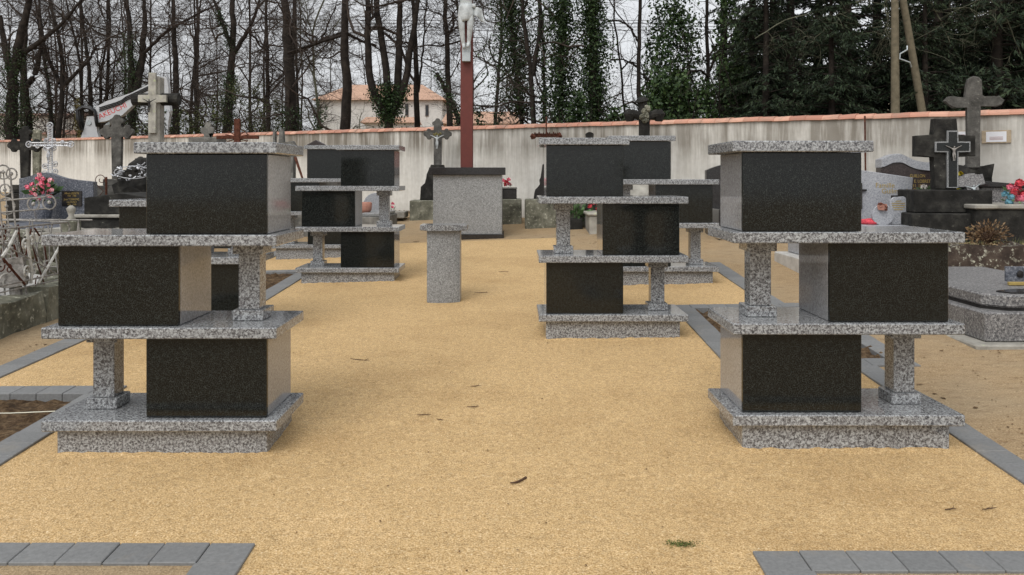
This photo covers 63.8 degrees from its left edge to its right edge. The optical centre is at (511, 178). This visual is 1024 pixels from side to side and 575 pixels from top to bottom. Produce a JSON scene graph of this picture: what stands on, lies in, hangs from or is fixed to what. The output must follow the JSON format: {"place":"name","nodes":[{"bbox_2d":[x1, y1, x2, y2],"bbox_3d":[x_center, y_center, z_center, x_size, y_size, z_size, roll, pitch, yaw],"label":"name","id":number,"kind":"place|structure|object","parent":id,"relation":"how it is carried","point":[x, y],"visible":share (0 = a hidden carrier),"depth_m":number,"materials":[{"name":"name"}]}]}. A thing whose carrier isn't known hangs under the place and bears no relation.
{"place":"outdoors","nodes":[
{"label":"outdoors","id":0,"kind":"place"},
{"bbox_2d":[0,222,59,230],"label":"tomb","id":1,"kind":"object","parent":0,"point":[34,223],"visible":0.11,"depth_m":12.63,"materials":[{"name":"grey stone"}]},
{"bbox_2d":[21,172,63,218],"bbox_3d":[-7.721,0.300,13.646,0.598,0.827,0.534,0,0,-11],"label":"flower bouquet","id":2,"kind":"object","parent":1,"relation":"on","point":[47,184],"visible":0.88,"depth_m":13.52,"materials":[{"name":"pink plant"}]},
{"bbox_2d":[0,0,990,135],"label":"sky","id":3,"kind":"structure","parent":0,"point":[625,45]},
{"bbox_2d":[0,238,1023,574],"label":"gravel path","id":4,"kind":"structure","parent":0,"point":[592,436],"depth_m":3.85,"materials":[{"name":"beige gravel"}]},
{"bbox_2d":[41,142,303,452],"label":"columbarium","id":5,"kind":"structure","parent":4,"relation":"on","point":[218,381],"depth_m":4.06,"materials":[{"name":"stone"}]},
{"bbox_2d":[295,145,404,282],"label":"columbarium","id":6,"kind":"structure","parent":4,"relation":"on","point":[370,252],"depth_m":9.14,"materials":[{"name":"stone"}]},
{"bbox_2d":[48,257,954,458],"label":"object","id":7,"kind":"structure","parent":4,"relation":"on","point":[294,423],"depth_m":4.09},
{"bbox_2d":[109,198,273,310],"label":"columbarium","id":8,"kind":"structure","parent":7,"relation":"on","point":[224,277],"depth_m":6.53,"materials":[{"name":"stone"}]},
{"bbox_2d":[272,145,340,259],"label":"columbarium","id":9,"kind":"structure","parent":7,"relation":"on","point":[324,164],"depth_m":11.30,"materials":[{"name":"stone"}]},
{"bbox_2d":[537,138,687,338],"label":"columbarium","id":10,"kind":"structure","parent":7,"relation":"on","point":[583,294],"depth_m":6.36,"materials":[{"name":"stone"}]},
{"bbox_2d":[605,136,718,284],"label":"columbarium","id":11,"kind":"structure","parent":4,"relation":"on","point":[646,160],"depth_m":8.58,"materials":[{"name":"stone"}]},
{"bbox_2d":[708,141,964,448],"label":"columbarium","id":12,"kind":"structure","parent":4,"relation":"on","point":[790,377],"depth_m":4.12,"materials":[{"name":"stone"}]},
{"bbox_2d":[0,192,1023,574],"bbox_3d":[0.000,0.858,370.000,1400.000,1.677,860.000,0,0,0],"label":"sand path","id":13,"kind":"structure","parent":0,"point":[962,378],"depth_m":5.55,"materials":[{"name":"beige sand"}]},
{"bbox_2d":[74,192,145,228],"bbox_3d":[-5.688,0.737,12.590,1.411,1.066,1.420,0,0,0],"label":"gabled tomb","id":14,"kind":"object","parent":13,"relation":"on","point":[100,212],"visible":0.24,"depth_m":12.00,"materials":[{"name":"stone"}]},
{"bbox_2d":[531,90,613,122],"bbox_3d":[1.621,-0.519,18.813,2.682,2.956,3.008,0,0,0],"label":"shrub","id":15,"kind":"object","parent":13,"relation":"on","point":[576,116],"visible":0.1,"depth_m":18.46,"materials":[{"name":"green plant"}]},
{"bbox_2d":[597,67,720,121],"bbox_3d":[3.119,-0.821,17.458,3.260,3.129,2.776,0,0,40],"label":"shrub","id":16,"kind":"object","parent":13,"relation":"on","point":[665,88],"visible":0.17,"depth_m":17.25,"materials":[{"name":"green plant"}]},
{"bbox_2d":[620,73,806,118],"bbox_3d":[3.985,-0.836,17.493,3.617,2.881,3.860,0,0,0],"label":"shrub","id":17,"kind":"object","parent":13,"relation":"on","point":[695,104],"visible":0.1,"depth_m":17.38,"materials":[{"name":"green plant"}]},
{"bbox_2d":[603,0,879,120],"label":"shrub","id":18,"kind":"object","parent":13,"relation":"on","point":[667,37],"visible":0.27,"depth_m":19.82,"materials":[{"name":"green plant"}]},
{"bbox_2d":[705,165,720,239],"bbox_3d":[3.305,0.353,12.280,0.673,1.150,0.960,0,0,0],"label":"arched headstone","id":19,"kind":"object","parent":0,"point":[712,172],"visible":0.21,"depth_m":12.64,"materials":[{"name":"stone"}]},
{"bbox_3d":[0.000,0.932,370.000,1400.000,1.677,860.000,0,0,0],"label":"ground","id":20,"kind":"structure","parent":0,"visible":0},
{"bbox_2d":[6,126,43,223],"bbox_3d":[-9.460,-0.008,16.000,0.678,2.039,0.480,0,0,0],"label":"stone cross","id":21,"kind":"object","parent":20,"relation":"on","point":[25,133],"visible":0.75,"depth_m":15.96,"materials":[{"name":"stone"}]},
{"bbox_2d":[0,399,70,441],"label":"soil bed","id":22,"kind":"object","parent":20,"relation":"on","point":[11,424],"visible":0.48,"depth_m":4.78,"materials":[{"name":"soil"}]},
{"bbox_2d":[0,339,85,377],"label":"kerb","id":23,"kind":"structure","parent":20,"relation":"on","point":[15,365],"depth_m":5.96,"materials":[{"name":"concrete"}]},
{"bbox_2d":[0,218,92,338],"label":"fenced grave","id":24,"kind":"object","parent":20,"relation":"on","point":[36,305],"visible":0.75,"depth_m":7.09,"materials":[{"name":"metal"}]},
{"bbox_2d":[0,164,56,295],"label":"iron cross","id":25,"kind":"object","parent":24,"relation":"on","point":[18,263],"visible":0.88,"depth_m":6.98,"materials":[{"name":"metal"}]},
{"bbox_2d":[0,393,92,465],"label":"kerb","id":26,"kind":"structure","parent":20,"relation":"on","point":[17,443],"depth_m":4.24,"materials":[{"name":"concrete"}]},
{"bbox_2d":[0,0,96,138],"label":"bare tree","id":27,"kind":"object","parent":20,"relation":"on","point":[29,123],"visible":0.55,"depth_m":34.99,"materials":[{"name":"brown plant"}]},
{"bbox_2d":[25,122,73,173],"bbox_3d":[-8.419,-0.003,15.000,0.890,2.070,0.400,0,0,0],"label":"metal crucifix","id":28,"kind":"object","parent":20,"relation":"on","point":[49,145],"visible":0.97,"depth_m":14.99,"materials":[{"name":"metal"}]},
{"bbox_2d":[9,173,96,223],"bbox_3d":[-7.718,0.498,14.000,1.460,1.209,0.400,0,0,0],"label":"headstone","id":29,"kind":"object","parent":20,"relation":"on","point":[74,192],"visible":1,"depth_m":13.93,"materials":[{"name":"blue stone"}]},
{"bbox_2d":[0,0,109,136],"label":"bare tree","id":30,"kind":"object","parent":20,"relation":"on","point":[51,117],"visible":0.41,"depth_m":36.93,"materials":[{"name":"brown plant"}]},
{"bbox_2d":[0,0,120,139],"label":"bare tree","id":31,"kind":"object","parent":20,"relation":"on","point":[10,128],"visible":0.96,"depth_m":32.92,"materials":[{"name":"brown plant"}]},
{"bbox_2d":[0,385,126,401],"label":"kerb","id":32,"kind":"structure","parent":20,"relation":"on","point":[49,393],"depth_m":5.05,"materials":[{"name":"concrete"}]},
{"bbox_2d":[17,0,127,135],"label":"bare tree","id":33,"kind":"object","parent":20,"relation":"on","point":[80,78],"visible":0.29,"depth_m":37.94,"materials":[{"name":"brown plant"}]},
{"bbox_2d":[28,0,120,138],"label":"bare tree","id":34,"kind":"object","parent":20,"relation":"on","point":[65,116],"visible":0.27,"depth_m":42.47,"materials":[{"name":"brown plant"}]},
{"bbox_2d":[3,0,159,137],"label":"bare tree","id":35,"kind":"object","parent":20,"relation":"on","point":[62,82],"visible":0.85,"depth_m":33.92,"materials":[{"name":"brown plant"}]},
{"bbox_2d":[5,0,172,137],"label":"bare tree","id":36,"kind":"object","parent":20,"relation":"on","point":[108,69],"visible":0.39,"depth_m":37.69,"materials":[{"name":"brown plant"}]},
{"bbox_2d":[61,0,144,136],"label":"bare tree","id":37,"kind":"object","parent":20,"relation":"on","point":[107,18],"visible":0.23,"depth_m":38.65,"materials":[{"name":"brown plant"}]},
{"bbox_2d":[54,0,156,136],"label":"bare tree","id":38,"kind":"object","parent":20,"relation":"on","point":[90,101],"visible":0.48,"depth_m":36.92,"materials":[{"name":"brown plant"}]},
{"bbox_2d":[97,114,134,195],"bbox_3d":[-7.196,-0.046,15.000,0.660,2.255,0.660,0,0,0],"label":"stone cross","id":39,"kind":"object","parent":20,"relation":"on","point":[116,132],"visible":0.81,"depth_m":14.96,"materials":[{"name":"stone"}]},
{"bbox_2d":[75,77,172,137],"bbox_3d":[-15.291,-1.679,31.050,5.022,4.331,1.600,0,0,0],"label":"excavator","id":40,"kind":"object","parent":20,"relation":"on","point":[107,112],"visible":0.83,"depth_m":30.87,"materials":[{"name":"paint"}]},
{"bbox_2d":[0,542,254,565],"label":"kerb","id":41,"kind":"structure","parent":20,"relation":"on","point":[100,554],"depth_m":3.06,"materials":[{"name":"concrete"}]},
{"bbox_2d":[112,156,145,193],"bbox_3d":[-6.173,0.397,13.501,0.639,1.532,0.567,0,0,0],"label":"rough headstone","id":42,"kind":"object","parent":20,"relation":"on","point":[122,185],"visible":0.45,"depth_m":13.29,"materials":[{"name":"stone"}]},
{"bbox_2d":[96,0,213,135],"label":"bare tree","id":43,"kind":"object","parent":20,"relation":"on","point":[153,55],"visible":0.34,"depth_m":38.23,"materials":[{"name":"brown plant"}]},
{"bbox_2d":[130,73,181,141],"bbox_3d":[-6.051,-0.332,14.000,0.800,2.907,0.700,0,0,0],"label":"stone cross","id":44,"kind":"object","parent":20,"relation":"on","point":[155,99],"visible":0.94,"depth_m":13.89,"materials":[{"name":"stone"}]},
{"bbox_2d":[62,0,251,135],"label":"bare tree","id":45,"kind":"object","parent":20,"relation":"on","point":[134,78],"visible":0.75,"depth_m":31.88,"materials":[{"name":"brown plant"}]},
{"bbox_2d":[114,0,217,134],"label":"bare tree","id":46,"kind":"object","parent":20,"relation":"on","point":[174,117],"visible":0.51,"depth_m":32.91,"materials":[{"name":"brown plant"}]},
{"bbox_2d":[79,0,299,132],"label":"bare tree","id":47,"kind":"object","parent":20,"relation":"on","point":[198,76],"visible":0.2,"depth_m":42.24,"materials":[{"name":"brown plant"}]},
{"bbox_2d":[142,0,246,133],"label":"bare tree","id":48,"kind":"object","parent":20,"relation":"on","point":[195,64],"visible":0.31,"depth_m":35.96,"materials":[{"name":"brown plant"}]},
{"bbox_2d":[142,93,252,134],"bbox_3d":[-10.438,-1.249,30.315,5.008,3.931,5.051,0,0,34],"label":"shrub","id":49,"kind":"object","parent":20,"relation":"on","point":[191,124],"visible":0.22,"depth_m":29.87,"materials":[{"name":"brown plant"}]},
{"bbox_2d":[139,1,255,133],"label":"bare tree","id":50,"kind":"object","parent":20,"relation":"on","point":[201,74],"visible":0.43,"depth_m":38.11,"materials":[{"name":"brown plant"}]},
{"bbox_2d":[186,563,241,574],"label":"kerb","id":51,"kind":"structure","parent":20,"relation":"on","point":[215,568],"depth_m":2.95,"materials":[{"name":"concrete"}]},
{"bbox_2d":[180,0,272,131],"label":"bare tree","id":52,"kind":"object","parent":20,"relation":"on","point":[225,58],"visible":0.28,"depth_m":48.43,"materials":[{"name":"brown plant"}]},
{"bbox_2d":[140,0,319,132],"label":"bare tree","id":53,"kind":"object","parent":20,"relation":"on","point":[230,76],"visible":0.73,"depth_m":30.88,"materials":[{"name":"brown plant"}]},
{"bbox_2d":[169,79,306,134],"bbox_3d":[-9.508,-1.626,29.760,4.537,4.539,5.849,0,0,0],"label":"shrub","id":54,"kind":"object","parent":20,"relation":"on","point":[248,124],"visible":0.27,"depth_m":29.88,"materials":[{"name":"brown plant"}]},
{"bbox_2d":[171,0,320,130],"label":"bare tree","id":55,"kind":"object","parent":20,"relation":"on","point":[249,40],"visible":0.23,"depth_m":47.41,"materials":[{"name":"brown plant"}]},
{"bbox_2d":[174,0,340,131],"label":"bare tree","id":56,"kind":"object","parent":20,"relation":"on","point":[267,91],"visible":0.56,"depth_m":29.56,"materials":[{"name":"brown plant"}]},
{"bbox_2d":[226,0,367,130],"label":"bare tree","id":57,"kind":"object","parent":20,"relation":"on","point":[282,76],"visible":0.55,"depth_m":29.36,"materials":[{"name":"brown plant"}]},
{"bbox_2d":[244,1,356,130],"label":"bare tree","id":58,"kind":"object","parent":20,"relation":"on","point":[301,91],"visible":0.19,"depth_m":44.52,"materials":[{"name":"brown plant"}]},
{"bbox_2d":[215,0,409,132],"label":"bare tree","id":59,"kind":"object","parent":20,"relation":"on","point":[290,113],"visible":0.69,"depth_m":26.86,"materials":[{"name":"brown plant"}]},
{"bbox_2d":[263,0,382,130],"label":"bare tree","id":60,"kind":"object","parent":20,"relation":"on","point":[315,86],"visible":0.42,"depth_m":28.96,"materials":[{"name":"brown plant"}]},
{"bbox_2d":[244,0,473,130],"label":"bare tree","id":61,"kind":"object","parent":20,"relation":"on","point":[345,121],"visible":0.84,"depth_m":24.91,"materials":[{"name":"brown plant"}]},
{"bbox_2d":[314,0,445,127],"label":"bare tree","id":62,"kind":"object","parent":20,"relation":"on","point":[389,102],"visible":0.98,"depth_m":22.92,"materials":[{"name":"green plant"}]},
{"bbox_2d":[311,85,452,129],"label":"house","id":63,"kind":"structure","parent":20,"relation":"on","point":[431,113],"depth_m":60.00,"materials":[{"name":"paint"}]},
{"bbox_2d":[314,0,459,126],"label":"bare tree","id":64,"kind":"object","parent":20,"relation":"on","point":[416,79],"visible":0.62,"depth_m":23.93,"materials":[{"name":"brown plant"}]},
{"bbox_2d":[410,118,451,220],"bbox_3d":[-1.475,-0.125,16.200,0.986,2.151,0.800,0,0,0],"label":"stone cross","id":65,"kind":"object","parent":20,"relation":"on","point":[421,208],"visible":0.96,"depth_m":16.05,"materials":[{"name":"grey stone"}]},
{"bbox_2d":[375,0,505,125],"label":"bare tree","id":66,"kind":"object","parent":20,"relation":"on","point":[447,34],"visible":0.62,"depth_m":23.92,"materials":[{"name":"brown plant"}]},
{"bbox_2d":[420,223,467,302],"bbox_3d":[-0.658,0.844,7.980,0.452,0.805,0.340,0,0,0],"label":"stone pedestal","id":67,"kind":"object","parent":20,"relation":"on","point":[443,262],"visible":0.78,"depth_m":7.87,"materials":[{"name":"grey stone"}]},
{"bbox_2d":[431,67,459,125],"bbox_3d":[-1.743,-1.136,22.505,0.956,3.810,0.498,0,0,0],"label":"trunk","id":68,"kind":"object","parent":20,"relation":"on","point":[443,83],"visible":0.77,"depth_m":22.45,"materials":[{"name":"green plant"}]},
{"bbox_2d":[389,0,537,117],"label":"bare tree","id":69,"kind":"object","parent":20,"relation":"on","point":[482,52],"visible":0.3,"depth_m":24.54,"materials":[{"name":"brown plant"}]},
{"bbox_2d":[429,0,505,239],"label":"calvary","id":70,"kind":"object","parent":20,"relation":"on","point":[466,191],"visible":0.98,"depth_m":12.98,"materials":[{"name":"grey stone"}]},
{"bbox_2d":[425,1,581,124],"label":"bare tree","id":71,"kind":"object","parent":20,"relation":"on","point":[523,117],"visible":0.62,"depth_m":20.27,"materials":[{"name":"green plant"}]},
{"bbox_2d":[0,109,1023,217],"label":"boundary wall","id":72,"kind":"structure","parent":20,"relation":"on","point":[516,152],"depth_m":14.93,"materials":[{"name":"paint"}]},
{"bbox_2d":[503,187,521,223],"bbox_3d":[-0.033,0.556,15.000,0.413,0.802,0.600,0,0,0],"label":"tomb","id":73,"kind":"object","parent":20,"relation":"on","point":[512,208],"visible":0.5,"depth_m":14.70,"materials":[{"name":"stone"}]},
{"bbox_2d":[443,0,582,123],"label":"bare tree","id":74,"kind":"object","parent":20,"relation":"on","point":[531,69],"visible":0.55,"depth_m":19.94,"materials":[{"name":"brown plant"}]},
{"bbox_2d":[451,0,585,123],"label":"bare tree","id":75,"kind":"object","parent":20,"relation":"on","point":[509,20],"visible":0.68,"depth_m":20.85,"materials":[{"name":"green plant"}]},
{"bbox_2d":[525,164,584,228],"bbox_3d":[0.730,0.363,14.225,1.015,1.233,0.450,0,0,0],"label":"mossy tomb","id":76,"kind":"object","parent":20,"relation":"on","point":[537,215],"visible":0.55,"depth_m":14.00,"materials":[{"name":"stone"}]},
{"bbox_2d":[490,0,624,121],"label":"bare tree","id":77,"kind":"object","parent":20,"relation":"on","point":[594,33],"visible":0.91,"depth_m":18.87,"materials":[{"name":"green plant"}]},
{"bbox_2d":[521,0,639,123],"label":"bare tree","id":78,"kind":"object","parent":20,"relation":"on","point":[560,18],"visible":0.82,"depth_m":19.38,"materials":[{"name":"green plant"}]},
{"bbox_2d":[501,0,709,119],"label":"bare tree","id":79,"kind":"object","parent":20,"relation":"on","point":[638,61],"visible":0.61,"depth_m":19.46,"materials":[{"name":"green plant"}]},
{"bbox_2d":[624,96,664,135],"bbox_3d":[2.146,-0.183,13.350,0.677,2.319,0.500,0,0,0],"label":"stone cross","id":80,"kind":"object","parent":20,"relation":"on","point":[644,115],"visible":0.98,"depth_m":13.28,"materials":[{"name":"stone"}]},
{"bbox_2d":[536,1,753,123],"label":"bare tree","id":81,"kind":"object","parent":20,"relation":"on","point":[622,72],"visible":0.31,"depth_m":20.99,"materials":[{"name":"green plant"}]},
{"bbox_2d":[680,308,719,357],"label":"kerb","id":82,"kind":"structure","parent":20,"relation":"on","point":[703,328],"depth_m":6.58,"materials":[{"name":"concrete"}]},
{"bbox_2d":[656,0,761,117],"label":"bare tree","id":83,"kind":"object","parent":20,"relation":"on","point":[706,34],"visible":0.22,"depth_m":19.96,"materials":[{"name":"brown plant"}]},
{"bbox_2d":[695,0,824,111],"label":"conifer","id":84,"kind":"object","parent":20,"relation":"on","point":[751,54],"visible":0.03,"depth_m":21.04,"materials":[{"name":"green plant"}]},
{"bbox_2d":[715,0,820,117],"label":"conifer","id":85,"kind":"object","parent":20,"relation":"on","point":[766,105],"visible":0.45,"depth_m":17.44,"materials":[{"name":"green plant"}]},
{"bbox_2d":[639,0,915,117],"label":"tree","id":86,"kind":"object","parent":20,"relation":"on","point":[728,74],"visible":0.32,"depth_m":18.36,"materials":[{"name":"green plant"}]},
{"bbox_2d":[774,243,798,272],"bbox_3d":[3.620,0.881,9.075,0.900,0.681,1.750,0,0,0],"label":"pale tomb","id":87,"kind":"object","parent":20,"relation":"on","point":[789,258],"visible":0.06,"depth_m":9.54,"materials":[{"name":"stone"}]},
{"bbox_2d":[711,0,875,116],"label":"conifer","id":88,"kind":"object","parent":20,"relation":"on","point":[782,85],"visible":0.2,"depth_m":18.35,"materials":[{"name":"green plant"}]},
{"bbox_2d":[745,0,884,113],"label":"conifer","id":89,"kind":"object","parent":20,"relation":"on","point":[804,17],"visible":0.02,"depth_m":21.42,"materials":[{"name":"green plant"}]},
{"bbox_2d":[773,0,885,115],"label":"conifer","id":90,"kind":"object","parent":20,"relation":"on","point":[830,89],"visible":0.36,"depth_m":16.37,"materials":[{"name":"green plant"}]},
{"bbox_2d":[771,0,954,113],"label":"conifer","id":91,"kind":"object","parent":20,"relation":"on","point":[882,79],"visible":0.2,"depth_m":18.67,"materials":[{"name":"green plant"}]},
{"bbox_2d":[861,224,906,225],"bbox_3d":[4.570,0.847,9.900,0.960,0.614,1.060,0,0,0],"label":"pale tomb","id":92,"kind":"object","parent":20,"relation":"on","point":[884,225],"visible":0.13,"depth_m":9.53,"materials":[{"name":"stone"}]},
{"bbox_2d":[861,170,912,218],"bbox_3d":[4.554,0.206,10.199,0.770,0.666,0.142,0,0,0],"label":"headstone","id":93,"kind":"object","parent":92,"relation":"on","point":[882,187],"visible":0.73,"depth_m":10.13,"materials":[{"name":"grey stone"}]},
{"bbox_2d":[747,0,1021,94],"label":"conifer","id":94,"kind":"object","parent":20,"relation":"on","point":[888,35],"visible":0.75,"depth_m":16.57,"materials":[{"name":"green plant"}]},
{"bbox_2d":[753,550,1023,573],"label":"kerb","id":95,"kind":"structure","parent":20,"relation":"on","point":[902,562],"depth_m":3.00,"materials":[{"name":"concrete"}]},
{"bbox_2d":[875,154,929,188],"bbox_3d":[5.283,0.332,11.000,0.770,1.333,0.200,0,0,0],"label":"wave headstone","id":96,"kind":"object","parent":20,"relation":"on","point":[918,172],"visible":0.3,"depth_m":10.92,"materials":[{"name":"grey stone"}]},
{"bbox_2d":[891,0,925,112],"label":"utility pole","id":97,"kind":"object","parent":20,"relation":"on","point":[895,83],"visible":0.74,"depth_m":15.49,"materials":[{"name":"brown wood"}]},
{"bbox_2d":[855,0,983,108],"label":"conifer","id":98,"kind":"object","parent":20,"relation":"on","point":[880,59],"visible":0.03,"depth_m":19.82,"materials":[{"name":"green plant"}]},
{"bbox_2d":[874,0,990,112],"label":"conifer","id":99,"kind":"object","parent":20,"relation":"on","point":[924,69],"visible":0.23,"depth_m":16.43,"materials":[{"name":"green plant"}]},
{"bbox_2d":[851,0,1023,112],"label":"conifer","id":100,"kind":"object","parent":20,"relation":"on","point":[951,56],"visible":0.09,"depth_m":17.93,"materials":[{"name":"green plant"}]},
{"bbox_2d":[861,365,1023,484],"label":"kerb","id":101,"kind":"structure","parent":20,"relation":"on","point":[995,453],"depth_m":4.14,"materials":[{"name":"concrete"}]},
{"bbox_2d":[898,118,991,242],"bbox_3d":[5.083,0.213,9.684,0.970,1.842,0.792,0,0,7],"label":"stone cross","id":102,"kind":"object","parent":20,"relation":"on","point":[943,145],"visible":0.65,"depth_m":9.57,"materials":[{"name":"black stone"}]},
{"bbox_2d":[903,0,1023,111],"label":"conifer","id":103,"kind":"object","parent":20,"relation":"on","point":[994,83],"visible":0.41,"depth_m":16.77,"materials":[{"name":"green plant"}]},
{"bbox_2d":[942,76,1003,188],"bbox_3d":[5.881,-0.113,10.499,0.691,2.388,0.480,0,0,17],"label":"stone cross","id":104,"kind":"object","parent":20,"relation":"on","point":[973,100],"visible":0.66,"depth_m":10.44,"materials":[{"name":"stone"}]},
{"bbox_2d":[947,267,1023,349],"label":"granite tomb","id":105,"kind":"object","parent":20,"relation":"on","point":[986,306],"visible":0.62,"depth_m":6.21,"materials":[{"name":"stone"}]},
{"bbox_2d":[948,237,1023,270],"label":"lichen grave","id":106,"kind":"object","parent":20,"relation":"on","point":[994,255],"visible":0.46,"depth_m":8.54,"materials":[{"name":"grey stone"}]},
{"bbox_2d":[965,218,1013,246],"bbox_3d":[5.063,0.612,8.746,0.500,0.389,0.454,0,0,0],"label":"brown shrub","id":107,"kind":"object","parent":106,"relation":"on","point":[988,236],"visible":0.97,"depth_m":8.73,"materials":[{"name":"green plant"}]},
{"bbox_2d":[964,203,1023,243],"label":"raised grave","id":108,"kind":"object","parent":20,"relation":"on","point":[1011,216],"visible":0.35,"depth_m":9.20,"materials":[{"name":"stone"}]},
{"bbox_2d":[978,181,1023,202],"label":"black tomb","id":109,"kind":"object","parent":20,"relation":"on","point":[996,188],"visible":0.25,"depth_m":9.99,"materials":[{"name":"stone"}]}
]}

